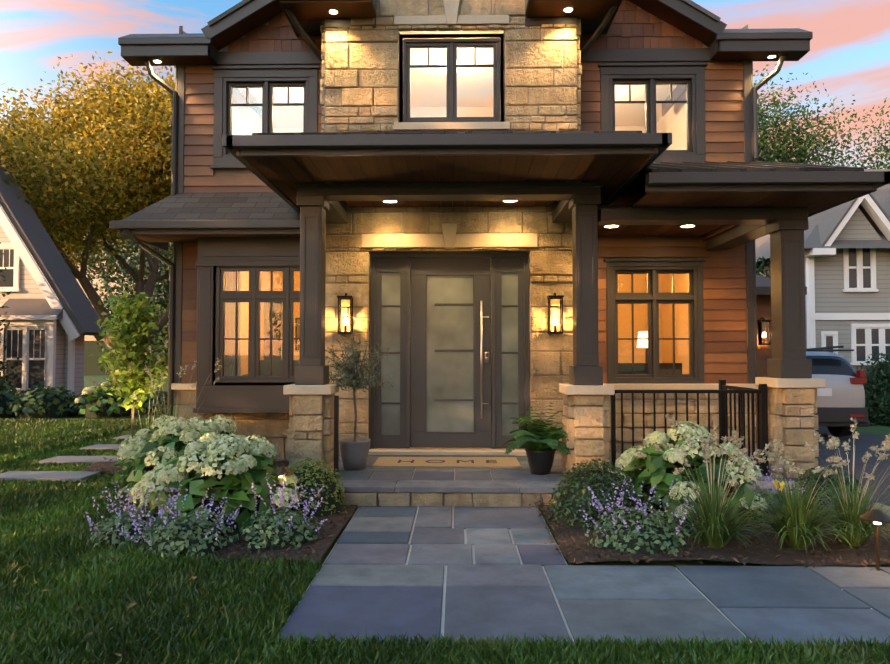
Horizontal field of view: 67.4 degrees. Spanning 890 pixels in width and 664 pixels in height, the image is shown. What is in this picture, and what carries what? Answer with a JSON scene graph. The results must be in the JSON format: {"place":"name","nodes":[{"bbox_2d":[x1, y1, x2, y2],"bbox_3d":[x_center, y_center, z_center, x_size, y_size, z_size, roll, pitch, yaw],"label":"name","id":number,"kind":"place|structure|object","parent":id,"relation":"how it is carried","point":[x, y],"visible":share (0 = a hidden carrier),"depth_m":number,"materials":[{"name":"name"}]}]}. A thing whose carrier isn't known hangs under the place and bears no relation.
{"place":"outdoors","nodes":[
{"label":"outdoors","id":0,"kind":"place"},
{"bbox_2d":[0,225,84,407],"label":"neighbour house walls","id":1,"kind":"structure","parent":0,"point":[29,287],"depth_m":16.36,"materials":[{"name":"beige wood"}]},
{"bbox_2d":[0,249,44,387],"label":"neighbour's window","id":2,"kind":"structure","parent":1,"relation":"in","point":[36,372],"depth_m":15.80,"materials":[{"name":"grey glass"}]},
{"bbox_2d":[0,157,105,335],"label":"neighbour roof","id":3,"kind":"structure","parent":1,"relation":"on","point":[79,309],"depth_m":16.35,"materials":[{"name":"grey"}]},
{"bbox_2d":[84,341,167,374],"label":"fence line","id":4,"kind":"object","parent":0,"point":[91,366],"depth_m":42.51,"materials":[{"name":"brown"}]},
{"bbox_2d":[297,319,299,349],"bbox_3d":[0.297,0.501,10.878,6.250,1.920,2.200,0,-2,1],"label":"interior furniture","id":5,"kind":"object","parent":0,"point":[298,331],"depth_m":12.02,"materials":[{"name":"brown wood"}]},
{"bbox_2d":[300,60,463,99],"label":"interior ceiling lamps","id":6,"kind":"object","parent":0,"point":[458,69],"depth_m":9.51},
{"bbox_2d":[179,0,702,51],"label":"house gable shakes","id":7,"kind":"object","parent":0,"point":[632,25],"visible":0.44,"depth_m":8.67,"materials":[{"name":"brown wood"}]},
{"bbox_2d":[0,417,889,663],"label":"lawn grass","id":8,"kind":"structure","parent":0,"point":[223,616],"depth_m":3.53,"materials":[{"name":"green plant"}]},
{"bbox_2d":[0,576,251,663],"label":"fallen leaves","id":9,"kind":"object","parent":8,"relation":"on","point":[130,605],"visible":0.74,"depth_m":3.57,"materials":[{"name":"brown plant"}]},
{"bbox_2d":[0,0,889,340],"label":"sky","id":10,"kind":"structure","parent":0,"point":[849,53],"materials":[{"name":"blue"}]},
{"bbox_2d":[1,375,889,567],"bbox_3d":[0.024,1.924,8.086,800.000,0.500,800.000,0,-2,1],"label":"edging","id":11,"kind":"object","parent":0,"point":[882,430],"depth_m":4.97,"materials":[{"name":"black metal"}]},
{"bbox_2d":[0,242,21,392],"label":"tree","id":12,"kind":"object","parent":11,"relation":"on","point":[4,378],"visible":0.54,"depth_m":15.36,"materials":[{"name":"green plant"}]},
{"bbox_2d":[0,381,23,417],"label":"neighbour shrub","id":13,"kind":"object","parent":11,"relation":"on","point":[6,391],"depth_m":14.48,"materials":[{"name":"green plant"}]},
{"bbox_2d":[9,383,80,418],"bbox_3d":[-8.878,1.498,14.853,1.518,0.738,1.585,0,-2,1],"label":"neighbour shrub","id":14,"kind":"object","parent":11,"relation":"on","point":[62,393],"depth_m":14.49,"materials":[{"name":"green plant"}]},
{"bbox_2d":[0,205,105,397],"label":"white house trim","id":15,"kind":"structure","parent":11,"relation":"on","point":[19,247],"depth_m":15.95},
{"bbox_2d":[0,427,149,481],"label":"stepping stones","id":16,"kind":"object","parent":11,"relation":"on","point":[74,476],"visible":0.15,"depth_m":7.74,"materials":[{"name":"grey stone"}]},
{"bbox_2d":[71,387,108,415],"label":"neighbour shrub","id":17,"kind":"object","parent":11,"relation":"on","point":[78,407],"depth_m":14.79,"materials":[{"name":"green plant"}]},
{"bbox_2d":[75,381,143,417],"bbox_3d":[-7.429,1.478,14.825,1.371,0.755,1.419,0,-2,1],"label":"hydrangea","id":18,"kind":"object","parent":11,"relation":"on","point":[98,396],"depth_m":14.43,"materials":[{"name":"green plant"}]},
{"bbox_2d":[63,214,171,301],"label":"tree","id":19,"kind":"object","parent":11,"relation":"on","point":[77,264],"depth_m":52.28,"materials":[{"name":"green plant"}]},
{"bbox_2d":[73,234,172,375],"bbox_3d":[-17.696,-2.134,40.125,10.219,9.624,7.975,0,-2,1],"label":"tree","id":20,"kind":"object","parent":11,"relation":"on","point":[112,279],"depth_m":39.02,"materials":[{"name":"green plant"}]},
{"bbox_2d":[89,280,168,438],"bbox_3d":[-4.311,0.501,9.075,1.044,2.408,1.221,0,-2,1],"label":"sapling","id":21,"kind":"object","parent":11,"relation":"on","point":[141,316],"depth_m":8.97,"materials":[{"name":"green plant"}]},
{"bbox_2d":[110,248,169,363],"bbox_3d":[-11.287,-1.724,32.766,8.055,8.343,8.263,0,-2,1],"label":"tree","id":22,"kind":"object","parent":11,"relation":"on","point":[164,344],"visible":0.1,"depth_m":30.42,"materials":[{"name":"green plant"}]},
{"bbox_2d":[135,391,167,413],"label":"neighbour shrub","id":23,"kind":"object","parent":11,"relation":"on","point":[160,396],"depth_m":15.44,"materials":[{"name":"green plant"}]},
{"bbox_2d":[145,242,172,372],"bbox_3d":[-9.435,-1.564,29.385,8.041,7.810,6.677,0,-2,1],"label":"tree","id":24,"kind":"object","parent":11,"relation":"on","point":[165,290],"visible":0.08,"depth_m":28.03,"materials":[{"name":"green plant"}]},
{"bbox_2d":[0,51,369,383],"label":"tree","id":25,"kind":"object","parent":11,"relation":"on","point":[102,148],"depth_m":20.27,"materials":[{"name":"green plant"}]},
{"bbox_2d":[82,460,357,560],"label":"bed mulch","id":26,"kind":"object","parent":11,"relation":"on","point":[323,541],"visible":0.04,"depth_m":4.92,"materials":[{"name":"brown soil"}]},
{"bbox_2d":[86,509,168,547],"bbox_3d":[-2.324,1.427,4.946,0.556,0.237,0.567,0,-2,1],"label":"catmint","id":27,"kind":"object","parent":26,"relation":"on","point":[119,519],"depth_m":4.82,"materials":[{"name":"green plant"}]},
{"bbox_2d":[90,364,172,439],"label":"grass plumes","id":28,"kind":"object","parent":26,"relation":"on","point":[134,394],"depth_m":8.10,"materials":[{"name":"beige plant"}]},
{"bbox_2d":[85,481,185,534],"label":"lavender flowers","id":29,"kind":"object","parent":26,"relation":"on","point":[89,519],"visible":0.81,"depth_m":4.96,"materials":[{"name":"purple plant"}]},
{"bbox_2d":[114,407,159,440],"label":"grass tuft blades","id":30,"kind":"object","parent":26,"relation":"on","point":[146,423],"visible":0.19,"depth_m":8.26,"materials":[{"name":"green plant"}]},
{"bbox_2d":[112,415,187,482],"bbox_3d":[-2.976,1.278,7.326,1.130,0.700,1.105,0,-2,1],"label":"hydrangea","id":31,"kind":"object","parent":26,"relation":"on","point":[140,433],"depth_m":7.12,"materials":[{"name":"white plant"}]},
{"bbox_2d":[123,391,210,440],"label":"grass tuft blades","id":32,"kind":"object","parent":26,"relation":"on","point":[164,411],"visible":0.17,"depth_m":8.04,"materials":[{"name":"green plant"}]},
{"bbox_2d":[115,488,241,545],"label":"lavender flowers","id":33,"kind":"object","parent":26,"relation":"on","point":[162,514],"visible":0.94,"depth_m":4.67,"materials":[{"name":"purple plant"}]},
{"bbox_2d":[114,415,245,503],"bbox_3d":[-2.443,1.218,6.564,1.387,0.810,1.530,0,-2,1],"label":"hydrangea","id":34,"kind":"object","parent":26,"relation":"on","point":[185,433],"depth_m":6.24,"materials":[{"name":"white plant"}]},
{"bbox_2d":[144,346,230,418],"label":"grass plumes","id":35,"kind":"object","parent":26,"relation":"on","point":[184,373],"depth_m":8.10,"materials":[{"name":"beige plant"}]},
{"bbox_2d":[139,512,238,557],"bbox_3d":[-1.837,1.414,4.755,0.704,0.250,0.719,0,-2,1],"label":"catmint","id":36,"kind":"object","parent":26,"relation":"on","point":[168,530],"depth_m":4.62,"materials":[{"name":"green plant"}]},
{"bbox_2d":[129,432,302,531],"bbox_3d":[-1.861,1.202,5.623,1.398,0.746,1.392,0,-2,1],"label":"hydrangea","id":37,"kind":"object","parent":26,"relation":"on","point":[243,494],"depth_m":5.22,"materials":[{"name":"white plant"}]},
{"bbox_2d":[217,473,327,531],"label":"lavender flowers","id":38,"kind":"object","parent":26,"relation":"on","point":[282,500],"visible":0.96,"depth_m":4.91,"materials":[{"name":"purple plant"}]},
{"bbox_2d":[237,506,324,549],"bbox_3d":[-1.206,1.421,4.917,0.630,0.246,0.666,0,-2,1],"label":"catmint","id":39,"kind":"object","parent":26,"relation":"on","point":[269,516],"depth_m":4.79,"materials":[{"name":"green plant"}]},
{"bbox_2d":[285,457,349,516],"bbox_3d":[-1.194,1.345,5.869,0.699,0.485,0.671,0,-2,1],"label":"boxwood shrub","id":40,"kind":"object","parent":26,"relation":"on","point":[330,500],"depth_m":5.71,"materials":[{"name":"green plant"}]},
{"bbox_2d":[85,457,889,570],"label":"mulch chips","id":41,"kind":"object","parent":26,"relation":"on","point":[575,546],"visible":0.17,"depth_m":4.61,"materials":[{"name":"brown wood"}]},
{"bbox_2d":[271,466,293,496],"bbox_3d":[-1.341,1.350,5.507,0.190,0.485,0.190,0,-2,1],"label":"path light","id":42,"kind":"object","parent":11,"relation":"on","point":[281,471],"visible":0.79,"depth_m":5.47,"materials":[{"name":"brown metal"}]},
{"bbox_2d":[173,61,756,443],"bbox_3d":[0.297,-0.876,12.887,7.480,5.400,8.572,0,-2,1],"label":"wood siding","id":43,"kind":"object","parent":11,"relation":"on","point":[725,314],"visible":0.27,"depth_m":8.60,"materials":[{"name":"brown wood"}]},
{"bbox_2d":[120,192,299,220],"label":"roof skirt shingles","id":44,"kind":"object","parent":43,"relation":"on","point":[233,206],"visible":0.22,"depth_m":8.29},
{"bbox_2d":[123,6,784,415],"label":"house downspouts","id":45,"kind":"object","parent":43,"relation":"attached to","point":[319,54],"visible":0.71,"depth_m":8.54,"materials":[{"name":"brown metal"}]},
{"bbox_2d":[241,271,688,448],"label":"interior rooms","id":46,"kind":"object","parent":43,"relation":"attached to","point":[668,353],"depth_m":11.87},
{"bbox_2d":[224,271,241,375],"bbox_3d":[-2.788,-0.105,8.771,0.216,1.600,0.078,0,-2,1],"label":"curtain","id":47,"kind":"object","parent":46,"relation":"hanging from","point":[230,318],"depth_m":8.74,"materials":[{"name":"white fabric"}]},
{"bbox_2d":[637,331,647,347],"bbox_3d":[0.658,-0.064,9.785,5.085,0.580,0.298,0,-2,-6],"label":"table lamp","id":48,"kind":"object","parent":46,"relation":"attached to","point":[645,342],"depth_m":9.94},
{"bbox_2d":[109,0,889,448],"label":"house trim","id":49,"kind":"structure","parent":43,"relation":"attached to","point":[319,206],"depth_m":8.26,"materials":[{"name":"brown wood"}]},
{"bbox_2d":[223,271,688,375],"bbox_3d":[0.191,-0.105,8.481,6.011,1.400,0.098,0,-2,-3],"label":"window glass","id":50,"kind":"object","parent":49,"relation":"in","point":[660,330],"depth_m":8.38,"materials":[{"name":"glass"}]},
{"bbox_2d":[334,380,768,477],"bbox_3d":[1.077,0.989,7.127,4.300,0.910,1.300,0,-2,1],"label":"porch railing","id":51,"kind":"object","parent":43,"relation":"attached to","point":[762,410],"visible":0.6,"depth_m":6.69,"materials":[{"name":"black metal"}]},
{"bbox_2d":[281,507,871,643],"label":"paving joints","id":52,"kind":"object","parent":11,"relation":"on","point":[444,596],"visible":0.09,"depth_m":4.10,"materials":[{"name":"grey concrete"}]},
{"bbox_2d":[279,506,889,646],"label":"bluestone walkway slabs","id":53,"kind":"structure","parent":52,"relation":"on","point":[367,580],"depth_m":3.86,"materials":[{"name":"grey stone"}]},
{"bbox_2d":[860,509,889,570],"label":"path light","id":54,"kind":"object","parent":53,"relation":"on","point":[876,515],"visible":0.96,"depth_m":4.24,"materials":[{"name":"brown metal"}]},
{"bbox_2d":[539,497,889,565],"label":"bed mulch","id":55,"kind":"object","parent":11,"relation":"on","point":[706,553],"visible":0.08,"depth_m":4.67,"materials":[{"name":"brown soil"}]},
{"bbox_2d":[547,458,642,530],"bbox_3d":[1.244,1.311,5.528,0.791,0.528,0.810,0,-2,1],"label":"boxwood","id":56,"kind":"object","parent":55,"relation":"on","point":[590,465],"depth_m":5.34,"materials":[{"name":"green plant"}]},
{"bbox_2d":[585,506,692,554],"bbox_3d":[1.380,1.403,4.807,0.748,0.277,0.773,0,-2,1],"label":"catmint","id":57,"kind":"object","parent":55,"relation":"on","point":[635,533],"depth_m":4.65,"materials":[{"name":"green plant"}]},
{"bbox_2d":[580,479,700,535],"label":"purple flowers","id":58,"kind":"object","parent":55,"relation":"on","point":[622,505],"visible":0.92,"depth_m":4.74,"materials":[{"name":"purple plant"}]},
{"bbox_2d":[611,421,767,524],"bbox_3d":[2.028,1.186,5.757,1.328,0.832,1.319,0,-2,1],"label":"hydrangea","id":59,"kind":"object","parent":55,"relation":"on","point":[652,474],"depth_m":5.48,"materials":[{"name":"white plant"}]},
{"bbox_2d":[653,465,778,550],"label":"grass tuft blades","id":60,"kind":"object","parent":55,"relation":"on","point":[713,531],"visible":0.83,"depth_m":4.69,"materials":[{"name":"green plant"}]},
{"bbox_2d":[632,414,803,521],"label":"grass plumes","id":61,"kind":"object","parent":55,"relation":"on","point":[706,451],"depth_m":4.72,"materials":[{"name":"beige plant"}]},
{"bbox_2d":[740,488,793,525],"bbox_3d":[2.701,1.429,5.509,0.580,0.267,0.561,0,-2,1],"label":"catmint","id":62,"kind":"object","parent":55,"relation":"on","point":[766,495],"depth_m":5.43,"materials":[{"name":"green plant"}]},
{"bbox_2d":[737,456,806,494],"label":"purple flowers","id":63,"kind":"object","parent":55,"relation":"on","point":[771,485],"visible":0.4,"depth_m":5.52,"materials":[{"name":"purple plant"}]},
{"bbox_2d":[728,449,849,516],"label":"grass plumes","id":64,"kind":"object","parent":55,"relation":"on","point":[830,460],"depth_m":4.65,"materials":[{"name":"beige plant"}]},
{"bbox_2d":[730,473,864,553],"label":"grass tuft blades","id":65,"kind":"object","parent":55,"relation":"on","point":[796,526],"visible":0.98,"depth_m":4.70,"materials":[{"name":"green plant"}]},
{"bbox_2d":[772,479,784,491],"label":"yellow flower","id":66,"kind":"object","parent":65,"relation":"on","point":[776,484],"visible":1,"depth_m":4.65,"materials":[{"name":"yellow plant"}]},
{"bbox_2d":[790,465,871,515],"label":"ornamental grass","id":67,"kind":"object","parent":55,"relation":"on","point":[845,477],"depth_m":5.68,"materials":[{"name":"green plant"}]},
{"bbox_2d":[779,417,889,521],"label":"grass plumes","id":68,"kind":"object","parent":55,"relation":"on","point":[832,442],"depth_m":4.85,"materials":[{"name":"beige plant"}]},
{"bbox_2d":[809,472,889,546],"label":"grass tuft blades","id":69,"kind":"object","parent":55,"relation":"on","point":[864,537],"visible":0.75,"depth_m":4.76,"materials":[{"name":"green plant"}]},
{"bbox_2d":[756,256,770,277],"bbox_3d":[8.928,0.059,19.392,3.262,4.538,3.773,0,-2,1],"label":"tree","id":70,"kind":"object","parent":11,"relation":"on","point":[760,268],"depth_m":18.54,"materials":[{"name":"green plant"}]},
{"bbox_2d":[754,124,803,267],"bbox_3d":[10.190,-3.620,28.654,8.926,12.474,9.030,0,-2,1],"label":"tree","id":71,"kind":"object","parent":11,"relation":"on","point":[763,151],"depth_m":27.29,"materials":[{"name":"green plant"}]},
{"bbox_2d":[753,64,878,267],"bbox_3d":[13.157,-4.632,29.966,10.868,14.580,9.395,0,-2,1],"label":"tree","id":72,"kind":"object","parent":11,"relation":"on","point":[762,118],"visible":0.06,"depth_m":28.37,"materials":[{"name":"green plant"}]},
{"bbox_2d":[758,86,889,168],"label":"tree","id":73,"kind":"object","parent":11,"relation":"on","point":[884,149],"visible":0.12,"depth_m":30.58,"materials":[{"name":"green plant"}]},
{"bbox_2d":[759,208,889,421],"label":"neighbour walls","id":74,"kind":"structure","parent":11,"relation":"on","point":[831,296],"depth_m":16.81,"materials":[{"name":"grey wood"}]},
{"bbox_2d":[755,169,889,268],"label":"neighbour roof","id":75,"kind":"structure","parent":74,"relation":"on","point":[820,231],"depth_m":17.11,"materials":[{"name":"grey"}]},
{"bbox_2d":[804,194,889,364],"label":"house trim","id":76,"kind":"structure","parent":74,"relation":"attached to","point":[875,213],"depth_m":16.73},
{"bbox_2d":[826,248,889,360],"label":"windows","id":77,"kind":"structure","parent":76,"relation":"in","point":[860,339],"depth_m":16.76,"materials":[{"name":"grey glass"}]},
{"bbox_2d":[857,367,888,425],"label":"arborvitae shrub","id":78,"kind":"object","parent":11,"relation":"on","point":[868,406],"visible":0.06,"depth_m":15.75,"materials":[{"name":"green plant"}]},
{"bbox_2d":[860,352,889,426],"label":"arborvitae shrub","id":79,"kind":"object","parent":11,"relation":"on","point":[881,378],"depth_m":15.70,"materials":[{"name":"green plant"}]},
{"bbox_2d":[865,503,889,527],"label":"driveway stone edging","id":80,"kind":"object","parent":11,"relation":"on","point":[885,506],"depth_m":5.54,"materials":[{"name":"grey stone"}]},
{"bbox_2d":[371,253,528,448],"bbox_3d":[0.056,0.223,8.249,1.960,2.410,0.100,0,-2,1],"label":"front door","id":81,"kind":"structure","parent":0,"point":[415,270],"depth_m":8.23,"materials":[{"name":"wood"}]},
{"bbox_2d":[381,272,517,434],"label":"frosted glass panels","id":82,"kind":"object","parent":81,"relation":"attached to","point":[449,375],"visible":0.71,"depth_m":8.26,"materials":[{"name":"grey glass"}]},
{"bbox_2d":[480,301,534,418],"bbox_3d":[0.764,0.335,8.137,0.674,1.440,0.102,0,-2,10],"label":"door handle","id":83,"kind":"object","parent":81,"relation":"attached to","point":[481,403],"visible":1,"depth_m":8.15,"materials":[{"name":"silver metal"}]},
{"bbox_2d":[231,47,686,149],"bbox_3d":[0.165,-2.971,8.571,6.060,1.305,0.386,0,-2,1],"label":"window glass","id":84,"kind":"object","parent":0,"point":[642,120],"depth_m":8.70,"materials":[{"name":"clear glass"}]},
{"bbox_2d":[232,30,686,265],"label":"interior rooms","id":85,"kind":"object","parent":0,"point":[441,51],"depth_m":10.62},
{"bbox_2d":[244,302,681,375],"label":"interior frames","id":86,"kind":"structure","parent":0,"point":[628,367],"depth_m":10.01,"materials":[{"name":"brown wood"}]},
{"bbox_2d":[119,0,810,37],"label":"house gable roof edges","id":87,"kind":"object","parent":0,"point":[692,4],"visible":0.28,"depth_m":8.42,"materials":[{"name":"brown metal"}]},
{"bbox_2d":[175,0,807,508],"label":"stone mortar","id":88,"kind":"object","parent":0,"point":[249,172],"visible":0.1,"depth_m":8.18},
{"bbox_2d":[122,0,868,241],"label":"wooden house soffits","id":89,"kind":"object","parent":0,"point":[612,173],"visible":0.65,"depth_m":6.55,"materials":[{"name":"brown wood"}]},
{"bbox_2d":[173,0,818,508],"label":"stone wall","id":90,"kind":"structure","parent":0,"point":[291,430],"depth_m":8.14,"materials":[{"name":"beige stone"}]},
{"bbox_2d":[337,293,353,333],"bbox_3d":[-1.198,-0.222,8.050,0.180,0.492,0.190,0,-2,1],"label":"lantern frame","id":91,"kind":"object","parent":90,"relation":"attached to","point":[345,297],"visible":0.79,"depth_m":7.97,"materials":[{"name":"black metal"}]},
{"bbox_2d":[339,299,352,331],"bbox_3d":[-1.198,-0.198,8.040,0.152,0.396,0.142,0,-2,1],"label":"lantern glass","id":92,"kind":"object","parent":91,"relation":"in","point":[347,314],"visible":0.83,"depth_m":8.01,"materials":[{"name":"glass"}]},
{"bbox_2d":[171,0,825,455],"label":"stone trim","id":93,"kind":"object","parent":90,"relation":"attached to","point":[449,238],"visible":0.77,"depth_m":8.11,"materials":[{"name":"beige stone"}]},
{"bbox_2d":[547,293,563,333],"bbox_3d":[1.322,-0.224,8.006,0.180,0.492,0.190,0,-2,1],"label":"lantern frame","id":94,"kind":"object","parent":90,"relation":"attached to","point":[553,296],"visible":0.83,"depth_m":7.92,"materials":[{"name":"black metal"}]},
{"bbox_2d":[548,298,561,331],"bbox_3d":[1.322,-0.200,7.995,0.152,0.396,0.142,0,-2,1],"label":"lantern glass","id":95,"kind":"object","parent":94,"relation":"in","point":[554,314],"visible":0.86,"depth_m":7.93,"materials":[{"name":"glass"}]},
{"bbox_2d":[252,130,863,207],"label":"house metal roofs","id":96,"kind":"structure","parent":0,"point":[732,166],"depth_m":6.32,"materials":[{"name":"black metal"}]},
{"bbox_2d":[331,449,796,492],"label":"porch floor slabs","id":97,"kind":"structure","parent":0,"point":[442,480],"depth_m":6.49,"materials":[{"name":"grey stone"}]},
{"bbox_2d":[339,438,370,469],"bbox_3d":[-0.954,1.291,7.053,0.354,0.300,0.354,0,-2,1],"label":"olive pot","id":98,"kind":"object","parent":97,"relation":"on","point":[354,455],"visible":0.98,"depth_m":6.93,"materials":[{"name":"grey concrete"}]},
{"bbox_2d":[325,329,393,441],"bbox_3d":[-0.955,0.570,7.075,0.827,1.226,0.792,0,-2,1],"label":"olive","id":99,"kind":"object","parent":98,"relation":"in","point":[351,378],"depth_m":7.04,"materials":[{"name":"green plant"}]},
{"bbox_2d":[372,457,520,467],"bbox_3d":[0.022,1.441,7.381,1.580,0.022,0.600,0,-2,1],"label":"doormat","id":100,"kind":"object","parent":97,"relation":"on","point":[449,462],"visible":1,"depth_m":7.23,"materials":[{"name":"brown fabric"}]},
{"bbox_2d":[398,460,496,462],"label":"porch doormat letters","id":101,"kind":"object","parent":100,"relation":"on","point":[472,461],"visible":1,"depth_m":7.35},
{"bbox_2d":[525,448,555,474],"bbox_3d":[0.971,1.313,6.788,0.324,0.240,0.324,0,-2,1],"label":"fern pot","id":102,"kind":"object","parent":97,"relation":"on","point":[540,462],"visible":0.81,"depth_m":6.68,"materials":[{"name":"black plastic"}]},
{"bbox_2d":[502,403,569,454],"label":"fern fronds","id":103,"kind":"object","parent":102,"relation":"in","point":[533,436],"visible":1,"depth_m":6.66,"materials":[{"name":"green plant"}]},
{"bbox_2d":[756,275,770,286],"bbox_3d":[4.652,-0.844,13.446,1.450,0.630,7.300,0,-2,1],"label":"neighboring house","id":104,"kind":"structure","parent":0,"point":[761,281],"depth_m":10.22,"materials":[{"name":"grey"}]},
{"bbox_2d":[756,295,771,447],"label":"wall","id":105,"kind":"structure","parent":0,"point":[763,309],"depth_m":10.04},
{"bbox_2d":[756,286,806,294],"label":"house wing trim","id":106,"kind":"structure","parent":105,"relation":"attached to","point":[763,290],"depth_m":9.76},
{"bbox_2d":[757,427,889,506],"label":"driveway asphalt","id":107,"kind":"structure","parent":0,"point":[864,443],"depth_m":9.13,"materials":[{"name":"grey asphalt"}]},
{"bbox_2d":[806,346,869,435],"bbox_3d":[6.782,1.225,14.196,1.948,1.700,4.685,0,-4,4],"label":"car body","id":108,"kind":"object","parent":107,"relation":"on","point":[840,399],"visible":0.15,"depth_m":11.91,"materials":[{"name":"grey paint"}]},
{"bbox_3d":[4.575,0.670,13.550,1.050,2.350,7.000,0,-2,1],"label":"house wing","id":109,"kind":"object","parent":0,"visible":0},
{"bbox_2d":[757,317,770,344],"bbox_3d":[4.757,-0.012,9.961,0.150,0.412,0.160,0,-2,1],"label":"lantern frame","id":110,"kind":"object","parent":109,"relation":"attached to","point":[763,321],"visible":0.83,"depth_m":9.93,"materials":[{"name":"black metal"}]},
{"bbox_2d":[758,322,768,342],"bbox_3d":[4.756,0.012,9.950,0.122,0.316,0.112,0,-2,1],"label":"wall lantern","id":111,"kind":"object","parent":110,"relation":"attached to","point":[767,333],"visible":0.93,"depth_m":9.94,"materials":[{"name":"black metal"}]}
]}

